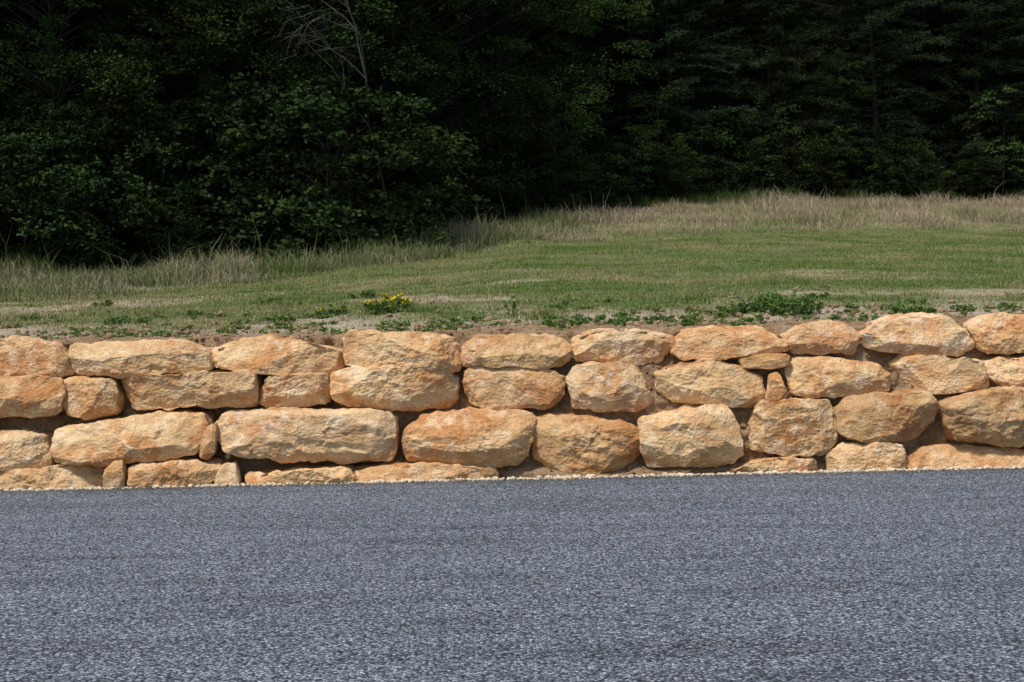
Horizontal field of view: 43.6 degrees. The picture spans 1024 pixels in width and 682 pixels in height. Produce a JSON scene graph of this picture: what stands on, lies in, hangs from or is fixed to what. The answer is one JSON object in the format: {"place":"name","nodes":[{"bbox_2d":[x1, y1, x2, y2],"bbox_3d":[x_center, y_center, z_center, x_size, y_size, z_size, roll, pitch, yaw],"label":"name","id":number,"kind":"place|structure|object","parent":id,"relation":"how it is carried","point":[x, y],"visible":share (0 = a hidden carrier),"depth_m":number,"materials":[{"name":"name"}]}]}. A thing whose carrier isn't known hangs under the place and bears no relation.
{"place":"outdoors","nodes":[
{"label":"outdoors","id":0,"kind":"place"},
{"bbox_2d":[0,468,1023,681],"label":"road","id":1,"kind":"structure","parent":0,"point":[894,576],"depth_m":7.69,"materials":[{"name":"grey asphalt"}]},
{"bbox_2d":[0,464,1023,491],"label":"gravel","id":2,"kind":"structure","parent":1,"relation":"on","point":[665,474],"depth_m":12.40,"materials":[{"name":"beige gravel"}]},
{"bbox_2d":[0,3,1023,340],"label":"ground","id":3,"kind":"structure","parent":0,"point":[344,325],"depth_m":20.81,"materials":[{"name":"green plant"}]},
{"bbox_2d":[0,166,79,273],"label":"bush","id":4,"kind":"object","parent":3,"relation":"on","point":[33,171],"visible":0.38,"depth_m":27.92,"materials":[{"name":"green plant"}]},
{"bbox_2d":[0,463,107,490],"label":"stone","id":5,"kind":"object","parent":3,"relation":"on","point":[56,476],"visible":0.56,"depth_m":12.51,"materials":[{"name":"stone"}]},
{"bbox_2d":[0,427,55,470],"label":"stone","id":6,"kind":"object","parent":5,"relation":"on","point":[25,447],"visible":0.94,"depth_m":12.55,"materials":[{"name":"stone"}]},
{"bbox_2d":[0,374,66,417],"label":"stone","id":7,"kind":"object","parent":6,"relation":"on","point":[32,396],"visible":0.94,"depth_m":12.65,"materials":[{"name":"stone"}]},
{"bbox_2d":[0,335,76,377],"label":"stone","id":8,"kind":"object","parent":7,"relation":"on","point":[20,355],"visible":0.9,"depth_m":12.81,"materials":[{"name":"stone"}]},
{"bbox_2d":[50,409,215,467],"bbox_3d":[-3.752,0.963,12.753,1.573,0.527,0.654,-1,1,0],"label":"stone","id":9,"kind":"object","parent":5,"relation":"on","point":[156,435],"visible":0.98,"depth_m":12.52,"materials":[{"name":"stone"}]},
{"bbox_2d":[63,374,127,419],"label":"stone","id":10,"kind":"object","parent":9,"relation":"on","point":[91,397],"visible":0.96,"depth_m":12.73,"materials":[{"name":"stone"}]},
{"bbox_2d":[121,368,264,410],"bbox_3d":[-3.221,0.489,12.928,1.421,0.407,0.594,-1,1,0],"label":"stone","id":11,"kind":"object","parent":9,"relation":"on","point":[216,388],"visible":0.97,"depth_m":12.69,"materials":[{"name":"stone"}]},
{"bbox_2d":[68,338,215,378],"bbox_3d":[-3.732,0.179,13.002,1.496,0.402,0.598,-1,1,0],"label":"stone","id":12,"kind":"object","parent":11,"relation":"on","point":[120,359],"visible":0.94,"depth_m":12.75,"materials":[{"name":"stone"}]},
{"bbox_2d":[0,131,151,264],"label":"bush","id":13,"kind":"object","parent":3,"relation":"on","point":[40,147],"visible":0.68,"depth_m":27.54,"materials":[{"name":"green plant"}]},
{"bbox_2d":[0,0,176,247],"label":"broadleaf tree","id":14,"kind":"object","parent":3,"relation":"on","point":[21,31],"visible":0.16,"depth_m":30.34,"materials":[{"name":"green plant"}]},
{"bbox_2d":[0,0,180,262],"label":"broadleaf tree","id":15,"kind":"object","parent":3,"relation":"on","point":[53,108],"visible":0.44,"depth_m":29.59,"materials":[{"name":"green plant"}]},
{"bbox_2d":[0,112,211,266],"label":"bush","id":16,"kind":"object","parent":3,"relation":"on","point":[140,205],"visible":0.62,"depth_m":28.23,"materials":[{"name":"green plant"}]},
{"bbox_2d":[0,0,293,248],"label":"broadleaf tree","id":17,"kind":"object","parent":3,"relation":"on","point":[141,97],"visible":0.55,"depth_m":30.23,"materials":[{"name":"green plant"}]},
{"bbox_2d":[0,0,321,226],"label":"broadleaf tree","id":18,"kind":"object","parent":3,"relation":"on","point":[157,36],"visible":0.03,"depth_m":36.86,"materials":[{"name":"green plant"}]},
{"bbox_2d":[103,204,221,271],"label":"bush","id":19,"kind":"object","parent":3,"relation":"on","point":[193,226],"visible":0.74,"depth_m":28.92,"materials":[{"name":"green plant"}]},
{"bbox_2d":[127,456,227,487],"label":"stone","id":20,"kind":"object","parent":3,"relation":"on","point":[186,471],"visible":0.81,"depth_m":12.42,"materials":[{"name":"stone"}]},
{"bbox_2d":[133,191,265,266],"bbox_3d":[-7.267,-2.412,29.767,3.144,2.105,3.434,-1,1,17],"label":"bush","id":21,"kind":"object","parent":3,"relation":"on","point":[192,218],"visible":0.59,"depth_m":29.17,"materials":[{"name":"green plant"}]},
{"bbox_2d":[137,135,271,253],"bbox_3d":[-7.885,-3.559,33.044,4.336,3.623,4.738,-1,1,12],"label":"bush","id":22,"kind":"object","parent":3,"relation":"on","point":[229,187],"visible":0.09,"depth_m":32.13,"materials":[{"name":"green plant"}]},
{"bbox_2d":[0,0,425,250],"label":"broadleaf tree","id":23,"kind":"object","parent":3,"relation":"on","point":[329,77],"visible":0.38,"depth_m":31.59,"materials":[{"name":"green plant"}]},
{"bbox_2d":[200,174,323,256],"bbox_3d":[-5.618,-2.890,31.406,3.168,2.368,2.756,-1,1,26],"label":"bush","id":24,"kind":"object","parent":3,"relation":"on","point":[276,186],"visible":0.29,"depth_m":30.86,"materials":[{"name":"green plant"}]},
{"bbox_2d":[86,0,457,194],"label":"broadleaf tree","id":25,"kind":"object","parent":3,"relation":"on","point":[387,43],"visible":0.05,"depth_m":38.77,"materials":[{"name":"green plant"}]},
{"bbox_2d":[124,72,455,261],"bbox_3d":[-5.491,-3.880,31.604,8.477,5.144,7.445,-1,1,30],"label":"bush","id":26,"kind":"object","parent":3,"relation":"on","point":[245,197],"visible":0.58,"depth_m":29.78,"materials":[{"name":"green plant"}]},
{"bbox_2d":[148,79,439,257],"bbox_3d":[-4.909,-3.803,30.568,6.920,5.000,5.803,-2,2,-38],"label":"bush","id":27,"kind":"object","parent":3,"relation":"on","point":[292,103],"visible":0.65,"depth_m":29.66,"materials":[{"name":"green plant"}]},
{"bbox_2d":[245,463,356,484],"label":"stone","id":28,"kind":"object","parent":3,"relation":"on","point":[313,474],"visible":0.81,"depth_m":12.42,"materials":[{"name":"stone"}]},
{"bbox_2d":[215,406,400,464],"bbox_3d":[-2.038,0.939,12.736,1.821,0.602,0.642,-1,1,0],"label":"stone","id":29,"kind":"object","parent":28,"relation":"on","point":[340,436],"visible":1,"depth_m":12.47,"materials":[{"name":"stone"}]},
{"bbox_2d":[259,372,331,407],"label":"stone","id":30,"kind":"object","parent":29,"relation":"on","point":[304,390],"visible":0.94,"depth_m":12.76,"materials":[{"name":"stone"}]},
{"bbox_2d":[330,364,460,411],"bbox_3d":[-1.175,0.471,12.937,1.330,0.490,0.628,-1,1,0],"label":"stone","id":31,"kind":"object","parent":29,"relation":"on","point":[392,388],"visible":0.97,"depth_m":12.71,"materials":[{"name":"stone"}]},
{"bbox_2d":[211,334,348,375],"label":"stone","id":32,"kind":"object","parent":31,"relation":"on","point":[270,354],"visible":0.98,"depth_m":12.84,"materials":[{"name":"stone"}]},
{"bbox_2d":[342,329,461,372],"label":"stone","id":33,"kind":"object","parent":31,"relation":"on","point":[428,351],"visible":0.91,"depth_m":12.76,"materials":[{"name":"stone"}]},
{"bbox_2d":[249,0,397,240],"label":"dead tree","id":34,"kind":"object","parent":3,"relation":"on","point":[356,31],"visible":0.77,"depth_m":30.69,"materials":[{"name":"wood"}]},
{"bbox_2d":[150,0,513,233],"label":"broadleaf tree","id":35,"kind":"object","parent":3,"relation":"on","point":[404,46],"visible":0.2,"depth_m":34.53,"materials":[{"name":"green plant"}]},
{"bbox_2d":[280,147,429,251],"bbox_3d":[-3.978,-3.446,32.681,3.743,3.068,4.360,0,1,35],"label":"bush","id":36,"kind":"object","parent":3,"relation":"on","point":[400,186],"visible":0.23,"depth_m":31.82,"materials":[{"name":"green plant"}]},
{"bbox_2d":[226,86,491,251],"bbox_3d":[-3.690,-3.871,31.725,6.335,4.602,6.153,-1,1,-4],"label":"bush","id":37,"kind":"object","parent":3,"relation":"on","point":[459,139],"visible":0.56,"depth_m":30.65,"materials":[{"name":"green plant"}]},
{"bbox_2d":[361,292,411,314],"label":"yellow wildflower","id":38,"kind":"object","parent":3,"relation":"on","point":[382,305],"visible":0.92,"depth_m":15.76,"materials":[{"name":"green plant"}]},
{"bbox_2d":[238,0,580,203],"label":"broadleaf tree","id":39,"kind":"object","parent":3,"relation":"on","point":[484,25],"visible":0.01,"depth_m":41.71,"materials":[{"name":"green plant"}]},
{"bbox_2d":[260,0,579,167],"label":"broadleaf tree","id":40,"kind":"object","parent":3,"relation":"on","point":[526,29],"visible":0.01,"depth_m":46.72,"materials":[{"name":"green plant"}]},
{"bbox_2d":[353,459,499,480],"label":"stone","id":41,"kind":"object","parent":3,"relation":"on","point":[398,469],"visible":0.59,"depth_m":12.52,"materials":[{"name":"stone"}]},
{"bbox_2d":[402,406,535,467],"bbox_3d":[-0.414,0.958,12.802,1.350,0.612,0.632,-1,1,0],"label":"stone","id":42,"kind":"object","parent":41,"relation":"on","point":[483,436],"visible":0.98,"depth_m":12.58,"materials":[{"name":"stone"}]},
{"bbox_2d":[462,365,565,409],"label":"stone","id":43,"kind":"object","parent":42,"relation":"on","point":[504,388],"visible":0.94,"depth_m":12.74,"materials":[{"name":"stone"}]},
{"bbox_2d":[460,333,571,369],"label":"stone","id":44,"kind":"object","parent":43,"relation":"on","point":[536,351],"visible":1,"depth_m":12.78,"materials":[{"name":"stone"}]},
{"bbox_2d":[260,0,604,216],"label":"broadleaf tree","id":45,"kind":"object","parent":3,"relation":"on","point":[511,166],"visible":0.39,"depth_m":37.68,"materials":[{"name":"green plant"}]},
{"bbox_2d":[357,122,516,224],"bbox_3d":[-2.362,-4.574,37.342,5.183,3.604,4.715,-2,1,-30],"label":"bush","id":46,"kind":"object","parent":3,"relation":"on","point":[472,134],"visible":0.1,"depth_m":37.16,"materials":[{"name":"green plant"}]},
{"bbox_2d":[421,161,525,224],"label":"bush","id":47,"kind":"object","parent":3,"relation":"on","point":[492,180],"visible":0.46,"depth_m":35.81,"materials":[{"name":"green plant"}]},
{"bbox_2d":[327,0,633,184],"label":"broadleaf tree","id":48,"kind":"object","parent":3,"relation":"on","point":[488,26],"visible":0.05,"depth_m":48.03,"materials":[{"name":"green plant"}]},
{"bbox_2d":[351,0,670,209],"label":"broadleaf tree","id":49,"kind":"object","parent":3,"relation":"on","point":[586,118],"visible":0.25,"depth_m":41.40,"materials":[{"name":"green plant"}]},
{"bbox_2d":[0,173,1023,302],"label":"tall grass","id":50,"kind":"structure","parent":3,"relation":"on","point":[48,279],"depth_m":33.10,"materials":[{"name":"beige plant"}]},
{"bbox_2d":[0,318,1023,484],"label":"dirt bank","id":51,"kind":"structure","parent":3,"relation":"on","point":[538,468],"depth_m":12.93,"materials":[{"name":"brown soil"}]},
{"bbox_2d":[0,282,1023,474],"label":"dirt clods","id":52,"kind":"object","parent":51,"relation":"on","point":[327,337],"visible":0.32,"depth_m":13.51,"materials":[{"name":"brown soil"}]},
{"bbox_2d":[636,404,743,467],"bbox_3d":[1.769,0.933,12.755,1.071,0.676,0.652,-1,1,0],"label":"stone","id":53,"kind":"object","parent":51,"relation":"on","point":[696,435],"visible":0.98,"depth_m":12.49,"materials":[{"name":"stone"}]},
{"bbox_2d":[653,360,765,407],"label":"stone","id":54,"kind":"object","parent":53,"relation":"on","point":[730,384],"visible":0.93,"depth_m":12.70,"materials":[{"name":"stone"}]},
{"bbox_2d":[669,325,788,360],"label":"stone","id":55,"kind":"object","parent":54,"relation":"on","point":[710,342],"visible":0.98,"depth_m":12.77,"materials":[{"name":"stone"}]},
{"bbox_2d":[737,353,790,368],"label":"stone","id":56,"kind":"object","parent":54,"relation":"on","point":[769,360],"visible":1,"depth_m":12.71,"materials":[{"name":"stone"}]},
{"bbox_2d":[0,283,1023,339],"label":"weeds","id":57,"kind":"object","parent":3,"relation":"on","point":[77,333],"visible":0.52,"depth_m":14.32,"materials":[{"name":"green plant"}]},
{"bbox_2d":[488,173,572,219],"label":"bush","id":58,"kind":"object","parent":3,"relation":"on","point":[554,186],"visible":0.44,"depth_m":38.61,"materials":[{"name":"green plant"}]},
{"bbox_2d":[519,150,615,214],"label":"bush","id":59,"kind":"object","parent":3,"relation":"on","point":[566,155],"visible":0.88,"depth_m":39.31,"materials":[{"name":"green plant"}]},
{"bbox_2d":[484,0,675,197],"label":"pine tree","id":60,"kind":"object","parent":3,"relation":"on","point":[588,50],"visible":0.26,"depth_m":47.12,"materials":[{"name":"green plant"}]},
{"bbox_2d":[531,411,640,473],"bbox_3d":[0.743,1.038,12.820,1.153,0.675,0.638,-1,1,0],"label":"stone","id":61,"kind":"object","parent":3,"relation":"on","point":[571,443],"visible":0.91,"depth_m":12.59,"materials":[{"name":"stone"}]},
{"bbox_2d":[566,361,653,412],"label":"stone","id":62,"kind":"object","parent":61,"relation":"on","point":[595,386],"visible":0.99,"depth_m":12.71,"materials":[{"name":"stone"}]},
{"bbox_2d":[571,328,673,364],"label":"stone","id":63,"kind":"object","parent":62,"relation":"on","point":[635,346],"visible":0.96,"depth_m":12.88,"materials":[{"name":"stone"}]},
{"bbox_2d":[538,152,645,208],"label":"bush","id":64,"kind":"object","parent":3,"relation":"on","point":[604,158],"visible":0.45,"depth_m":40.80,"materials":[{"name":"green plant"}]},
{"bbox_2d":[526,0,699,194],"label":"pine tree","id":65,"kind":"object","parent":3,"relation":"on","point":[614,107],"visible":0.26,"depth_m":48.90,"materials":[{"name":"green plant"}]},
{"bbox_2d":[558,0,726,191],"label":"broadleaf tree","id":66,"kind":"object","parent":3,"relation":"on","point":[623,88],"visible":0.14,"depth_m":49.48,"materials":[{"name":"green plant"}]},
{"bbox_2d":[621,85,697,200],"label":"sapling","id":67,"kind":"object","parent":3,"relation":"on","point":[669,149],"visible":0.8,"depth_m":44.35,"materials":[{"name":"green plant"}]},
{"bbox_2d":[573,0,773,192],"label":"pine tree","id":68,"kind":"object","parent":3,"relation":"on","point":[670,111],"visible":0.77,"depth_m":47.52,"materials":[{"name":"green plant"}]},
{"bbox_2d":[653,156,718,200],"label":"bush","id":69,"kind":"object","parent":3,"relation":"on","point":[688,185],"visible":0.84,"depth_m":44.71,"materials":[{"name":"green plant"}]},
{"bbox_2d":[654,111,767,193],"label":"bush","id":70,"kind":"object","parent":3,"relation":"on","point":[705,134],"visible":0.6,"depth_m":47.57,"materials":[{"name":"green plant"}]},
{"bbox_2d":[634,0,821,193],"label":"pine tree","id":71,"kind":"object","parent":3,"relation":"on","point":[713,19],"visible":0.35,"depth_m":49.65,"materials":[{"name":"green plant"}]},
{"bbox_2d":[670,0,851,188],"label":"broadleaf tree","id":72,"kind":"object","parent":3,"relation":"on","point":[724,41],"visible":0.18,"depth_m":50.06,"materials":[{"name":"green plant"}]},
{"bbox_2d":[693,0,858,192],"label":"pine tree","id":73,"kind":"object","parent":3,"relation":"on","point":[790,12],"visible":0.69,"depth_m":48.49,"materials":[{"name":"green plant"}]},
{"bbox_2d":[733,455,818,472],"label":"stone","id":74,"kind":"object","parent":3,"relation":"on","point":[778,463],"visible":0.61,"depth_m":12.53,"materials":[{"name":"stone"}]},
{"bbox_2d":[747,397,837,456],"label":"stone","id":75,"kind":"object","parent":74,"relation":"on","point":[793,427],"visible":0.96,"depth_m":12.58,"materials":[{"name":"stone"}]},
{"bbox_2d":[780,355,891,398],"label":"stone","id":76,"kind":"object","parent":75,"relation":"on","point":[811,377],"visible":0.98,"depth_m":12.71,"materials":[{"name":"stone"}]},
{"bbox_2d":[779,319,860,355],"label":"stone","id":77,"kind":"object","parent":76,"relation":"on","point":[822,337],"visible":0.99,"depth_m":12.82,"materials":[{"name":"stone"}]},
{"bbox_2d":[721,130,833,195],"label":"bush","id":78,"kind":"object","parent":3,"relation":"on","point":[751,150],"visible":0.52,"depth_m":47.36,"materials":[{"name":"green plant"}]},
{"bbox_2d":[729,125,853,197],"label":"bush","id":79,"kind":"object","parent":3,"relation":"on","point":[815,144],"visible":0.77,"depth_m":46.92,"materials":[{"name":"green plant"}]},
{"bbox_2d":[767,289,825,315],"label":"weed plant","id":80,"kind":"object","parent":3,"relation":"on","point":[802,305],"visible":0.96,"depth_m":14.36,"materials":[{"name":"green plant"}]},
{"bbox_2d":[751,24,877,192],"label":"broadleaf tree","id":81,"kind":"object","parent":3,"relation":"on","point":[839,54],"visible":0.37,"depth_m":49.36,"materials":[{"name":"green plant"}]},
{"bbox_2d":[728,0,929,190],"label":"pine tree","id":82,"kind":"object","parent":3,"relation":"on","point":[827,17],"visible":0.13,"depth_m":51.41,"materials":[{"name":"green plant"}]},
{"bbox_2d":[812,144,888,195],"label":"bush","id":83,"kind":"object","parent":3,"relation":"on","point":[853,183],"visible":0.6,"depth_m":48.71,"materials":[{"name":"green plant"}]},
{"bbox_2d":[764,0,956,184],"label":"pine tree","id":84,"kind":"object","parent":3,"relation":"on","point":[888,75],"visible":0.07,"depth_m":52.35,"materials":[{"name":"green plant"}]},
{"bbox_2d":[805,2,922,182],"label":"broadleaf tree","id":85,"kind":"object","parent":3,"relation":"on","point":[882,96],"visible":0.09,"depth_m":52.46,"materials":[{"name":"green plant"}]},
{"bbox_2d":[825,441,908,471],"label":"stone","id":86,"kind":"object","parent":3,"relation":"on","point":[848,456],"visible":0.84,"depth_m":12.54,"materials":[{"name":"stone"}]},
{"bbox_2d":[833,388,939,443],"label":"stone","id":87,"kind":"object","parent":86,"relation":"on","point":[897,416],"visible":0.96,"depth_m":12.56,"materials":[{"name":"stone"}]},
{"bbox_2d":[813,122,937,197],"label":"bush","id":88,"kind":"object","parent":3,"relation":"on","point":[900,146],"visible":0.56,"depth_m":48.90,"materials":[{"name":"green plant"}]},
{"bbox_2d":[782,0,974,193],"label":"pine tree","id":89,"kind":"object","parent":3,"relation":"on","point":[878,19],"visible":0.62,"depth_m":50.27,"materials":[{"name":"green plant"}]},
{"bbox_2d":[858,158,921,197],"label":"bush","id":90,"kind":"object","parent":3,"relation":"on","point":[878,188],"visible":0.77,"depth_m":48.66,"materials":[{"name":"green plant"}]},
{"bbox_2d":[859,137,955,195],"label":"bush","id":91,"kind":"object","parent":3,"relation":"on","point":[920,148],"visible":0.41,"depth_m":49.59,"materials":[{"name":"green plant"}]},
{"bbox_2d":[890,163,957,199],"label":"bush","id":92,"kind":"object","parent":3,"relation":"on","point":[923,184],"visible":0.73,"depth_m":48.59,"materials":[{"name":"green plant"}]},
{"bbox_2d":[851,0,1023,194],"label":"pine tree","id":93,"kind":"object","parent":3,"relation":"on","point":[922,78],"visible":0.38,"depth_m":51.83,"materials":[{"name":"green plant"}]},
{"bbox_2d":[870,0,1023,189],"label":"broadleaf tree","id":94,"kind":"object","parent":3,"relation":"on","point":[933,112],"visible":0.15,"depth_m":52.69,"materials":[{"name":"green plant"}]},
{"bbox_2d":[892,0,1023,194],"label":"pine tree","id":95,"kind":"object","parent":3,"relation":"on","point":[969,7],"visible":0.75,"depth_m":51.02,"materials":[{"name":"green plant"}]},
{"bbox_2d":[906,442,1023,469],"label":"stone","id":96,"kind":"object","parent":3,"relation":"on","point":[939,456],"visible":0.7,"depth_m":12.57,"materials":[{"name":"stone"}]},
{"bbox_2d":[937,386,1023,447],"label":"stone","id":97,"kind":"object","parent":96,"relation":"on","point":[994,416],"visible":0.94,"depth_m":12.48,"materials":[{"name":"stone"}]},
{"bbox_2d":[888,354,988,394],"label":"stone","id":98,"kind":"object","parent":97,"relation":"on","point":[937,374],"visible":0.92,"depth_m":12.73,"materials":[{"name":"stone"}]},
{"bbox_2d":[858,312,974,356],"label":"stone","id":99,"kind":"object","parent":98,"relation":"on","point":[918,333],"visible":0.96,"depth_m":12.81,"materials":[{"name":"stone"}]},
{"bbox_2d":[980,355,1023,386],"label":"stone","id":100,"kind":"object","parent":97,"relation":"on","point":[1005,370],"visible":0.94,"depth_m":12.73,"materials":[{"name":"stone"}]},
{"bbox_2d":[963,312,1023,354],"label":"stone","id":101,"kind":"object","parent":100,"relation":"on","point":[1000,333],"visible":0.98,"depth_m":12.79,"materials":[{"name":"stone"}]},
{"bbox_2d":[942,149,1012,197],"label":"bush","id":102,"kind":"object","parent":3,"relation":"on","point":[966,163],"visible":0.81,"depth_m":50.18,"materials":[{"name":"green plant"}]},
{"bbox_2d":[933,0,1023,191],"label":"pine tree","id":103,"kind":"object","parent":3,"relation":"on","point":[1014,101],"visible":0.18,"depth_m":52.50,"materials":[{"name":"green plant"}]},
{"bbox_2d":[955,0,1023,193],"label":"broadleaf tree","id":104,"kind":"object","parent":3,"relation":"on","point":[1020,21],"visible":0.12,"depth_m":52.43,"materials":[{"name":"green plant"}]},
{"bbox_2d":[967,85,1023,197],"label":"sapling","id":105,"kind":"object","parent":3,"relation":"on","point":[990,130],"visible":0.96,"depth_m":50.23,"materials":[{"name":"green plant"}]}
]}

